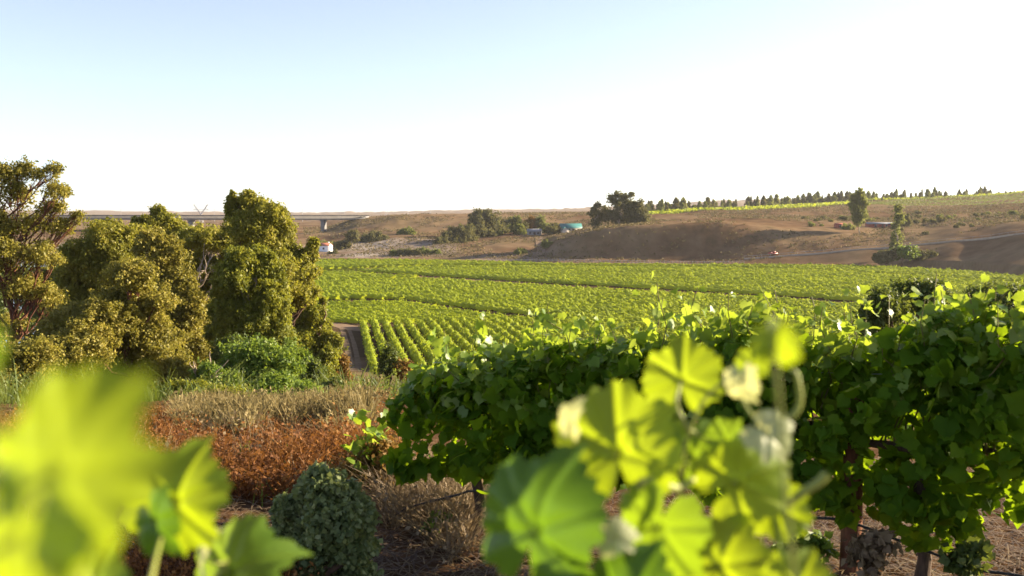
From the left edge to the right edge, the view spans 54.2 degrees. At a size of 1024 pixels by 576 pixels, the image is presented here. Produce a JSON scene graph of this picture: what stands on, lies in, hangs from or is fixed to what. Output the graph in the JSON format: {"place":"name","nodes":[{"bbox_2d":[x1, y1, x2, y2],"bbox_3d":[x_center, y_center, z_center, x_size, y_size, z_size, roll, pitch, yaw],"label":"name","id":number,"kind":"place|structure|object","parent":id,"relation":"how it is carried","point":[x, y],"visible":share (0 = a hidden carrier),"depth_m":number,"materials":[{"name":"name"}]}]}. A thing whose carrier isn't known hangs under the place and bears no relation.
{"place":"outdoors","nodes":[
{"label":"outdoors","id":0,"kind":"place"},
{"bbox_2d":[339,328,355,370],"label":"dirt track","id":1,"kind":"structure","parent":0,"point":[346,344],"depth_m":185.98,"materials":[{"name":"soil"}]},
{"bbox_2d":[347,330,361,370],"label":"dirt track","id":2,"kind":"structure","parent":0,"point":[358,365],"depth_m":182.59,"materials":[{"name":"soil"}]},
{"bbox_2d":[331,322,452,330],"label":"dirt track","id":3,"kind":"structure","parent":0,"point":[346,326],"depth_m":224.26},
{"bbox_2d":[0,193,1023,575],"bbox_3d":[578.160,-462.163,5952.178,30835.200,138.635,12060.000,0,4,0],"label":"terrain","id":4,"kind":"structure","parent":0,"point":[708,239],"depth_m":539.33,"materials":[{"name":"soil"}]},
{"bbox_2d":[1,261,46,337],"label":"riverside tree","id":5,"kind":"object","parent":4,"relation":"on","point":[31,324],"visible":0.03,"depth_m":164.60,"materials":[{"name":"green plant"}]},
{"bbox_2d":[0,329,68,392],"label":"shrub","id":6,"kind":"object","parent":4,"relation":"on","point":[31,356],"visible":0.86,"depth_m":43.71,"materials":[{"name":"green plant"}]},
{"bbox_2d":[18,262,57,322],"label":"riverside tree","id":7,"kind":"object","parent":4,"relation":"on","point":[35,314],"visible":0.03,"depth_m":137.24,"materials":[{"name":"green plant"}]},
{"bbox_2d":[0,154,86,347],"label":"eucalyptus tree","id":8,"kind":"object","parent":4,"relation":"on","point":[34,289],"visible":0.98,"depth_m":54.67,"materials":[{"name":"green plant"}]},
{"bbox_2d":[38,213,156,315],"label":"eucalyptus tree","id":9,"kind":"object","parent":4,"relation":"on","point":[106,241],"visible":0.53,"depth_m":76.08,"materials":[{"name":"green plant"}]},
{"bbox_2d":[1,252,197,396],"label":"eucalyptus tree","id":10,"kind":"object","parent":4,"relation":"on","point":[125,324],"visible":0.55,"depth_m":51.29,"materials":[{"name":"green plant"}]},
{"bbox_2d":[0,324,232,575],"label":"vine shoot","id":11,"kind":"object","parent":4,"relation":"on","point":[87,471],"visible":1,"depth_m":0.29,"materials":[{"name":"green plant"}]},
{"bbox_2d":[130,203,191,288],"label":"eucalyptus tree","id":12,"kind":"object","parent":4,"relation":"on","point":[159,215],"visible":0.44,"depth_m":97.38,"materials":[{"name":"green plant"}]},
{"bbox_2d":[130,224,214,366],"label":"eucalyptus tree","id":13,"kind":"object","parent":4,"relation":"on","point":[167,252],"visible":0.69,"depth_m":69.41,"materials":[{"name":"green plant"}]},
{"bbox_2d":[195,244,215,287],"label":"dead branch","id":14,"kind":"object","parent":13,"relation":"attached to","point":[204,270],"visible":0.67,"depth_m":72.93,"materials":[{"name":"wood"}]},
{"bbox_2d":[7,215,368,231],"bbox_3d":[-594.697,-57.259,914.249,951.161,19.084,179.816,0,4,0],"label":"road bridge","id":15,"kind":"structure","parent":4,"relation":"on","point":[191,219],"depth_m":847.91,"materials":[{"name":"concrete"}]},
{"bbox_2d":[165,375,211,397],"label":"shrub","id":16,"kind":"object","parent":4,"relation":"on","point":[182,382],"visible":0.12,"depth_m":36.05,"materials":[{"name":"green plant"}]},
{"bbox_2d":[0,387,384,517],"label":"tan weeds","id":17,"kind":"object","parent":4,"relation":"on","point":[209,423],"visible":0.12,"depth_m":12.27,"materials":[{"name":"plant"}]},
{"bbox_2d":[85,513,313,575],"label":"vine shoot","id":18,"kind":"object","parent":4,"relation":"on","point":[249,544],"visible":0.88,"depth_m":0.95,"materials":[{"name":"green plant"}]},
{"bbox_2d":[175,219,241,375],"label":"eucalyptus tree","id":19,"kind":"object","parent":4,"relation":"on","point":[197,237],"visible":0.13,"depth_m":82.16,"materials":[{"name":"green plant"}]},
{"bbox_2d":[0,385,423,503],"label":"red weeds","id":20,"kind":"object","parent":4,"relation":"on","point":[272,471],"visible":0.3,"depth_m":9.91,"materials":[{"name":"plant"}]},
{"bbox_2d":[25,424,398,575],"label":"straw","id":21,"kind":"object","parent":4,"relation":"on","point":[243,509],"visible":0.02,"depth_m":7.90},
{"bbox_2d":[187,356,245,388],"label":"shrub","id":22,"kind":"object","parent":4,"relation":"on","point":[204,368],"visible":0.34,"depth_m":42.05,"materials":[{"name":"green plant"}]},
{"bbox_2d":[186,378,252,396],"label":"shrub","id":23,"kind":"object","parent":4,"relation":"on","point":[223,387],"visible":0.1,"depth_m":28.42,"materials":[{"name":"green plant"}]},
{"bbox_2d":[116,512,333,575],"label":"red weeds","id":24,"kind":"object","parent":4,"relation":"on","point":[133,562],"visible":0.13,"depth_m":6.06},
{"bbox_2d":[204,331,250,364],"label":"shrub","id":25,"kind":"object","parent":4,"relation":"on","point":[215,354],"visible":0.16,"depth_m":52.02,"materials":[{"name":"green plant"}]},
{"bbox_2d":[202,243,306,350],"bbox_3d":[-17.039,2.167,64.941,5.655,10.230,6.800,-3,5,-38],"label":"eucalyptus tree","id":26,"kind":"object","parent":4,"relation":"on","point":[248,292],"visible":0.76,"depth_m":63.37,"materials":[{"name":"green plant"}]},
{"bbox_2d":[211,329,309,389],"bbox_3d":[-11.793,3.763,46.529,4.545,3.721,3.858,-1,4,-20],"label":"shrub","id":27,"kind":"object","parent":4,"relation":"on","point":[263,354],"visible":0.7,"depth_m":45.71,"materials":[{"name":"green plant"}]},
{"bbox_2d":[144,408,379,506],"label":"green weeds","id":28,"kind":"object","parent":4,"relation":"on","point":[259,477],"visible":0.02,"depth_m":9.06,"materials":[{"name":"green plant"}]},
{"bbox_2d":[215,188,323,325],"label":"eucalyptus tree","id":29,"kind":"object","parent":4,"relation":"on","point":[251,218],"visible":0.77,"depth_m":74.81,"materials":[{"name":"green plant"}]},
{"bbox_2d":[154,375,393,446],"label":"dry grass","id":30,"kind":"structure","parent":4,"relation":"on","point":[320,402],"depth_m":14.74,"materials":[{"name":"plant"}]},
{"bbox_2d":[245,368,311,398],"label":"shrub","id":31,"kind":"object","parent":4,"relation":"on","point":[276,382],"visible":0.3,"depth_m":34.09,"materials":[{"name":"green plant"}]},
{"bbox_2d":[279,336,318,376],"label":"shrub","id":32,"kind":"object","parent":4,"relation":"on","point":[304,354],"visible":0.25,"depth_m":55.20,"materials":[{"name":"green plant"}]},
{"bbox_2d":[287,378,323,398],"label":"shrub","id":33,"kind":"object","parent":4,"relation":"on","point":[310,384],"visible":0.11,"depth_m":30.31,"materials":[{"name":"green plant"}]},
{"bbox_2d":[298,357,327,384],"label":"shrub","id":34,"kind":"object","parent":4,"relation":"on","point":[312,366],"visible":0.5,"depth_m":48.13,"materials":[{"name":"green plant"}]},
{"bbox_2d":[288,296,348,377],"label":"eucalyptus tree","id":35,"kind":"object","parent":4,"relation":"on","point":[313,326],"visible":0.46,"depth_m":87.85,"materials":[{"name":"green plant"}]},
{"bbox_2d":[267,460,384,575],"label":"saltbush","id":36,"kind":"object","parent":4,"relation":"on","point":[325,515],"visible":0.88,"depth_m":5.95,"materials":[{"name":"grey plant"}]},
{"bbox_2d":[313,341,340,370],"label":"shrub","id":37,"kind":"object","parent":4,"relation":"on","point":[326,355],"visible":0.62,"depth_m":60.47,"materials":[{"name":"green plant"}]},
{"bbox_2d":[317,375,350,392],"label":"shrub","id":38,"kind":"object","parent":4,"relation":"on","point":[327,382],"visible":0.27,"depth_m":33.12,"materials":[{"name":"green plant"}]},
{"bbox_2d":[332,240,352,249],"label":"shrub","id":39,"kind":"object","parent":4,"relation":"on","point":[342,244],"visible":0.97,"depth_m":650.56,"materials":[{"name":"green plant"}]},
{"bbox_2d":[334,353,353,384],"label":"shrub","id":40,"kind":"object","parent":4,"relation":"on","point":[343,362],"visible":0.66,"depth_m":62.41,"materials":[{"name":"brown plant"}]},
{"bbox_2d":[343,228,360,248],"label":"tree","id":41,"kind":"object","parent":4,"relation":"on","point":[351,236],"visible":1,"depth_m":648.07,"materials":[{"name":"green plant"}]},
{"bbox_2d":[338,408,389,492],"bbox_3d":[-1.229,1.467,8.689,0.579,0.888,0.671,-3,5,-35],"label":"young vine","id":42,"kind":"object","parent":4,"relation":"on","point":[356,447],"visible":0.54,"depth_m":8.59,"materials":[{"name":"green plant"}]},
{"bbox_2d":[309,270,418,279],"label":"vineyard","id":43,"kind":"object","parent":4,"relation":"on","point":[338,274],"visible":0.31,"depth_m":397.20,"materials":[{"name":"green plant"}]},
{"bbox_2d":[358,318,378,373],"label":"vine row","id":44,"kind":"object","parent":4,"relation":"on","point":[369,353],"visible":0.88,"depth_m":179.04,"materials":[{"name":"green plant"}]},
{"bbox_2d":[328,427,413,497],"bbox_3d":[-1.201,1.565,8.752,0.784,0.699,0.739,0,4,0],"label":"shrub","id":45,"kind":"object","parent":4,"relation":"on","point":[381,447],"visible":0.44,"depth_m":8.58,"materials":[{"name":"brown plant"}]},
{"bbox_2d":[359,229,389,241],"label":"shrub","id":46,"kind":"object","parent":4,"relation":"on","point":[371,236],"visible":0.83,"depth_m":683.16,"materials":[{"name":"green plant"}]},
{"bbox_2d":[369,318,396,374],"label":"vine row","id":47,"kind":"object","parent":4,"relation":"on","point":[375,327],"visible":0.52,"depth_m":199.39,"materials":[{"name":"green plant"}]},
{"bbox_2d":[374,339,400,385],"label":"conical shrub","id":48,"kind":"object","parent":4,"relation":"on","point":[389,356],"visible":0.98,"depth_m":70.17,"materials":[{"name":"green plant"}]},
{"bbox_2d":[297,426,486,564],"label":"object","id":49,"kind":"object","parent":4,"relation":"on","point":[395,498],"visible":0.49,"depth_m":7.72,"materials":[{"name":"plant"}]},
{"bbox_2d":[382,317,413,369],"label":"vine row","id":50,"kind":"object","parent":4,"relation":"on","point":[391,335],"visible":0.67,"depth_m":188.44,"materials":[{"name":"green plant"}]},
{"bbox_2d":[392,357,413,382],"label":"conical shrub","id":51,"kind":"object","parent":4,"relation":"on","point":[405,369],"visible":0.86,"depth_m":70.32,"materials":[{"name":"brown plant"}]},
{"bbox_2d":[393,316,426,366],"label":"vine row","id":52,"kind":"object","parent":4,"relation":"on","point":[413,351],"visible":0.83,"depth_m":183.76,"materials":[{"name":"green plant"}]},
{"bbox_2d":[404,317,440,368],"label":"vine row","id":53,"kind":"object","parent":4,"relation":"on","point":[421,342],"visible":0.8,"depth_m":187.80,"materials":[{"name":"green plant"}]},
{"bbox_2d":[414,318,458,361],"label":"vine row","id":54,"kind":"object","parent":4,"relation":"on","point":[422,327],"visible":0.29,"depth_m":209.92,"materials":[{"name":"green plant"}]},
{"bbox_2d":[376,327,501,531],"bbox_3d":[-0.484,1.102,7.732,0.977,1.609,0.989,3,5,32],"label":"grape vine","id":55,"kind":"object","parent":4,"relation":"on","point":[425,391],"visible":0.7,"depth_m":7.54,"materials":[{"name":"green plant"}]},
{"bbox_2d":[420,510,460,538],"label":"weed","id":56,"kind":"object","parent":4,"relation":"on","point":[431,524],"visible":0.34,"depth_m":7.49,"materials":[{"name":"green plant"}]},
{"bbox_2d":[425,315,464,363],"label":"vine row","id":57,"kind":"object","parent":4,"relation":"on","point":[432,324],"visible":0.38,"depth_m":202.97,"materials":[{"name":"green plant"}]},
{"bbox_2d":[446,226,458,242],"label":"grove tree","id":58,"kind":"object","parent":4,"relation":"on","point":[452,237],"visible":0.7,"depth_m":657.45,"materials":[{"name":"green plant"}]},
{"bbox_2d":[437,314,476,353],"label":"vine row","id":59,"kind":"object","parent":4,"relation":"on","point":[458,338],"visible":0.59,"depth_m":195.78,"materials":[{"name":"green plant"}]},
{"bbox_2d":[453,223,468,242],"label":"grove tree","id":60,"kind":"object","parent":4,"relation":"on","point":[459,231],"visible":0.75,"depth_m":660.25,"materials":[{"name":"green plant"}]},
{"bbox_2d":[0,357,923,406],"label":"slope grass","id":61,"kind":"structure","parent":4,"relation":"on","point":[8,395],"depth_m":34.69,"materials":[{"name":"beige plant"}]},
{"bbox_2d":[448,315,478,350],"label":"vine row","id":62,"kind":"object","parent":4,"relation":"on","point":[463,331],"visible":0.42,"depth_m":203.41,"materials":[{"name":"green plant"}]},
{"bbox_2d":[463,223,478,241],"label":"grove tree","id":63,"kind":"object","parent":4,"relation":"on","point":[469,231],"visible":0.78,"depth_m":664.90,"materials":[{"name":"green plant"}]},
{"bbox_2d":[458,315,501,344],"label":"vine row","id":64,"kind":"object","parent":4,"relation":"on","point":[463,321],"visible":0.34,"depth_m":214.68,"materials":[{"name":"green plant"}]},
{"bbox_2d":[464,207,506,236],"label":"eucalyptus tree","id":65,"kind":"object","parent":4,"relation":"on","point":[484,222],"visible":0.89,"depth_m":695.79,"materials":[{"name":"green plant"}]},
{"bbox_2d":[470,317,514,345],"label":"vine row","id":66,"kind":"object","parent":4,"relation":"on","point":[492,332],"visible":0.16,"depth_m":196.55,"materials":[{"name":"green plant"}]},
{"bbox_2d":[481,318,533,351],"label":"vine row","id":67,"kind":"object","parent":4,"relation":"on","point":[502,331],"visible":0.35,"depth_m":203.30,"materials":[{"name":"green plant"}]},
{"bbox_2d":[492,315,533,348],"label":"vine row","id":68,"kind":"object","parent":4,"relation":"on","point":[511,330],"visible":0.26,"depth_m":209.88,"materials":[{"name":"green plant"}]},
{"bbox_2d":[502,316,536,338],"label":"vine row","id":69,"kind":"object","parent":4,"relation":"on","point":[511,322],"visible":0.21,"depth_m":216.41,"materials":[{"name":"green plant"}]},
{"bbox_2d":[512,223,526,234],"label":"grove tree","id":70,"kind":"object","parent":4,"relation":"on","point":[518,229],"visible":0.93,"depth_m":695.96,"materials":[{"name":"green plant"}]},
{"bbox_2d":[437,304,638,548],"bbox_3d":[0.270,1.004,7.308,1.652,1.859,1.161,2,5,29],"label":"grape vine","id":71,"kind":"object","parent":4,"relation":"on","point":[523,390],"visible":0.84,"depth_m":7.07,"materials":[{"name":"green plant"}]},
{"bbox_2d":[543,222,560,234],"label":"grove tree","id":72,"kind":"object","parent":4,"relation":"on","point":[552,228],"visible":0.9,"depth_m":681.96,"materials":[{"name":"green plant"}]},
{"bbox_2d":[559,223,581,231],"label":"farm house","id":73,"kind":"structure","parent":4,"relation":"on","point":[572,226],"depth_m":685.89,"materials":[{"name":"paint"}]},
{"bbox_2d":[587,200,611,228],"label":"eucalyptus tree","id":74,"kind":"object","parent":4,"relation":"on","point":[597,214],"visible":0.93,"depth_m":600.90,"materials":[{"name":"green plant"}]},
{"bbox_2d":[577,315,651,341],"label":"vine row","id":75,"kind":"object","parent":4,"relation":"on","point":[591,322],"visible":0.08,"depth_m":210.04,"materials":[{"name":"green plant"}]},
{"bbox_2d":[605,190,634,225],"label":"eucalyptus tree","id":76,"kind":"object","parent":4,"relation":"on","point":[619,202],"visible":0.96,"depth_m":597.19,"materials":[{"name":"green plant"}]},
{"bbox_2d":[217,257,1023,281],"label":"vineyard","id":77,"kind":"object","parent":4,"relation":"on","point":[339,263],"visible":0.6,"depth_m":481.41,"materials":[{"name":"green plant"}]},
{"bbox_2d":[622,197,651,223],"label":"eucalyptus tree","id":78,"kind":"object","parent":4,"relation":"on","point":[638,212],"visible":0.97,"depth_m":595.25,"materials":[{"name":"green plant"}]},
{"bbox_2d":[255,453,1023,575],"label":"twigs","id":79,"kind":"object","parent":4,"relation":"on","point":[668,501],"visible":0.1,"depth_m":6.84,"materials":[{"name":"brown plant"}]},
{"bbox_2d":[264,456,1023,575],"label":"straw","id":80,"kind":"object","parent":4,"relation":"on","point":[768,544],"visible":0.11,"depth_m":7.01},
{"bbox_2d":[481,333,834,575],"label":"vine shoot","id":81,"kind":"object","parent":4,"relation":"on","point":[550,511],"visible":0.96,"depth_m":0.91,"materials":[{"name":"green plant"}]},
{"bbox_2d":[314,275,1012,340],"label":"vineyard","id":82,"kind":"object","parent":4,"relation":"on","point":[604,303],"visible":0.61,"depth_m":285.29,"materials":[{"name":"green plant"}]},
{"bbox_2d":[303,200,1023,262],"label":"hill scrub","id":83,"kind":"object","parent":4,"relation":"on","point":[756,214],"visible":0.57,"depth_m":652.69,"materials":[{"name":"plant"}]},
{"bbox_2d":[356,264,1023,305],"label":"vineyard","id":84,"kind":"object","parent":4,"relation":"on","point":[813,283],"visible":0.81,"depth_m":385.39,"materials":[{"name":"green plant"}]},
{"bbox_2d":[597,271,809,506],"bbox_3d":[1.273,0.873,6.762,1.581,2.013,1.357,2,5,30],"label":"grape vine","id":85,"kind":"object","parent":4,"relation":"on","point":[728,343],"visible":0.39,"depth_m":6.49,"materials":[{"name":"green plant"}]},
{"bbox_2d":[750,316,804,575],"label":"vine shoot","id":86,"kind":"object","parent":4,"relation":"on","point":[780,341],"visible":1,"depth_m":0.55,"materials":[{"name":"green plant"}]},
{"bbox_2d":[771,529,839,564],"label":"weed","id":87,"kind":"object","parent":4,"relation":"on","point":[821,544],"visible":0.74,"depth_m":6.32,"materials":[{"name":"green plant"}]},
{"bbox_2d":[649,191,1022,213],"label":"plateau vines","id":88,"kind":"object","parent":4,"relation":"on","point":[673,211],"visible":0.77,"depth_m":937.23,"materials":[{"name":"green plant"}]},
{"bbox_2d":[839,398,863,575],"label":"vineyard post","id":89,"kind":"object","parent":4,"relation":"on","point":[851,456],"visible":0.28,"depth_m":6.27,"materials":[{"name":"wood"}]},
{"bbox_2d":[389,490,1023,575],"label":"irrigation hose","id":90,"kind":"object","parent":89,"relation":"attached to","point":[894,538],"visible":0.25,"depth_m":6.23,"materials":[{"name":"black plastic"}]},
{"bbox_2d":[847,186,870,232],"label":"tree","id":91,"kind":"object","parent":4,"relation":"on","point":[858,204],"visible":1,"depth_m":556.16,"materials":[{"name":"green plant"}]},
{"bbox_2d":[841,527,903,575],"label":"weed","id":92,"kind":"object","parent":4,"relation":"on","point":[869,549],"visible":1,"depth_m":5.70,"materials":[{"name":"plant"}]},
{"bbox_2d":[755,280,996,575],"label":"grape vine","id":93,"kind":"object","parent":4,"relation":"on","point":[885,374],"visible":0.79,"depth_m":6.02,"materials":[{"name":"green plant"}]},
{"bbox_2d":[865,222,891,227],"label":"shed","id":94,"kind":"structure","parent":4,"relation":"on","point":[876,224],"depth_m":596.72,"materials":[{"name":"red paint"}]},
{"bbox_2d":[851,283,914,336],"bbox_3d":[11.096,1.758,30.283,1.810,3.898,1.792,-3,5,-32],"label":"shrub","id":95,"kind":"object","parent":4,"relation":"on","point":[898,305],"visible":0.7,"depth_m":29.83,"materials":[{"name":"green plant"}]},
{"bbox_2d":[744,230,1023,259],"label":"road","id":96,"kind":"structure","parent":4,"relation":"on","point":[823,252],"depth_m":518.59,"materials":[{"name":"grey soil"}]},
{"bbox_2d":[872,246,897,264],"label":"shrub","id":97,"kind":"object","parent":4,"relation":"on","point":[886,256],"visible":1,"depth_m":475.95,"materials":[{"name":"green plant"}]},
{"bbox_2d":[889,203,906,249],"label":"tree","id":98,"kind":"object","parent":4,"relation":"on","point":[896,239],"visible":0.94,"depth_m":503.35,"materials":[{"name":"green plant"}]},
{"bbox_2d":[890,243,921,266],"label":"shrub","id":99,"kind":"object","parent":4,"relation":"on","point":[908,252],"visible":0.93,"depth_m":475.05,"materials":[{"name":"green plant"}]},
{"bbox_2d":[885,269,953,390],"bbox_3d":[12.953,1.618,32.216,2.310,4.465,2.152,0,4,0],"label":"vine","id":100,"kind":"object","parent":4,"relation":"on","point":[925,287],"visible":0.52,"depth_m":31.62,"materials":[{"name":"green plant"}]},
{"bbox_2d":[915,248,938,260],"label":"shrub","id":101,"kind":"object","parent":4,"relation":"on","point":[927,254],"visible":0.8,"depth_m":479.85,"materials":[{"name":"green plant"}]},
{"bbox_2d":[868,192,1023,205],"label":"hillside vineyard","id":102,"kind":"object","parent":4,"relation":"on","point":[938,200],"visible":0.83,"depth_m":960.82,"materials":[{"name":"green plant"}]},
{"bbox_2d":[902,270,1023,543],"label":"grape vine","id":103,"kind":"object","parent":4,"relation":"on","point":[997,368],"visible":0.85,"depth_m":5.72,"materials":[{"name":"green plant"}]},
{"bbox_2d":[937,534,995,575],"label":"weed","id":104,"kind":"object","parent":4,"relation":"on","point":[968,555],"visible":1,"depth_m":5.68,"materials":[{"name":"green plant"}]},
{"bbox_2d":[963,279,1023,323],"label":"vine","id":105,"kind":"object","parent":4,"relation":"on","point":[1015,287],"visible":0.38,"depth_m":32.87,"materials":[{"name":"green plant"}]},
{"bbox_2d":[0,0,1023,212],"label":"sky","id":106,"kind":"structure","parent":0,"point":[316,106],"materials":[{"name":"white"}]},
{"bbox_2d":[317,284,861,356],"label":"field ground","id":107,"kind":"structure","parent":0,"point":[358,336],"depth_m":235.16,"materials":[{"name":"soil"}]},
{"bbox_2d":[313,298,534,323],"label":"vineyard","id":108,"kind":"object","parent":107,"relation":"on","point":[349,311],"visible":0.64,"depth_m":249.79,"materials":[{"name":"green plant"}]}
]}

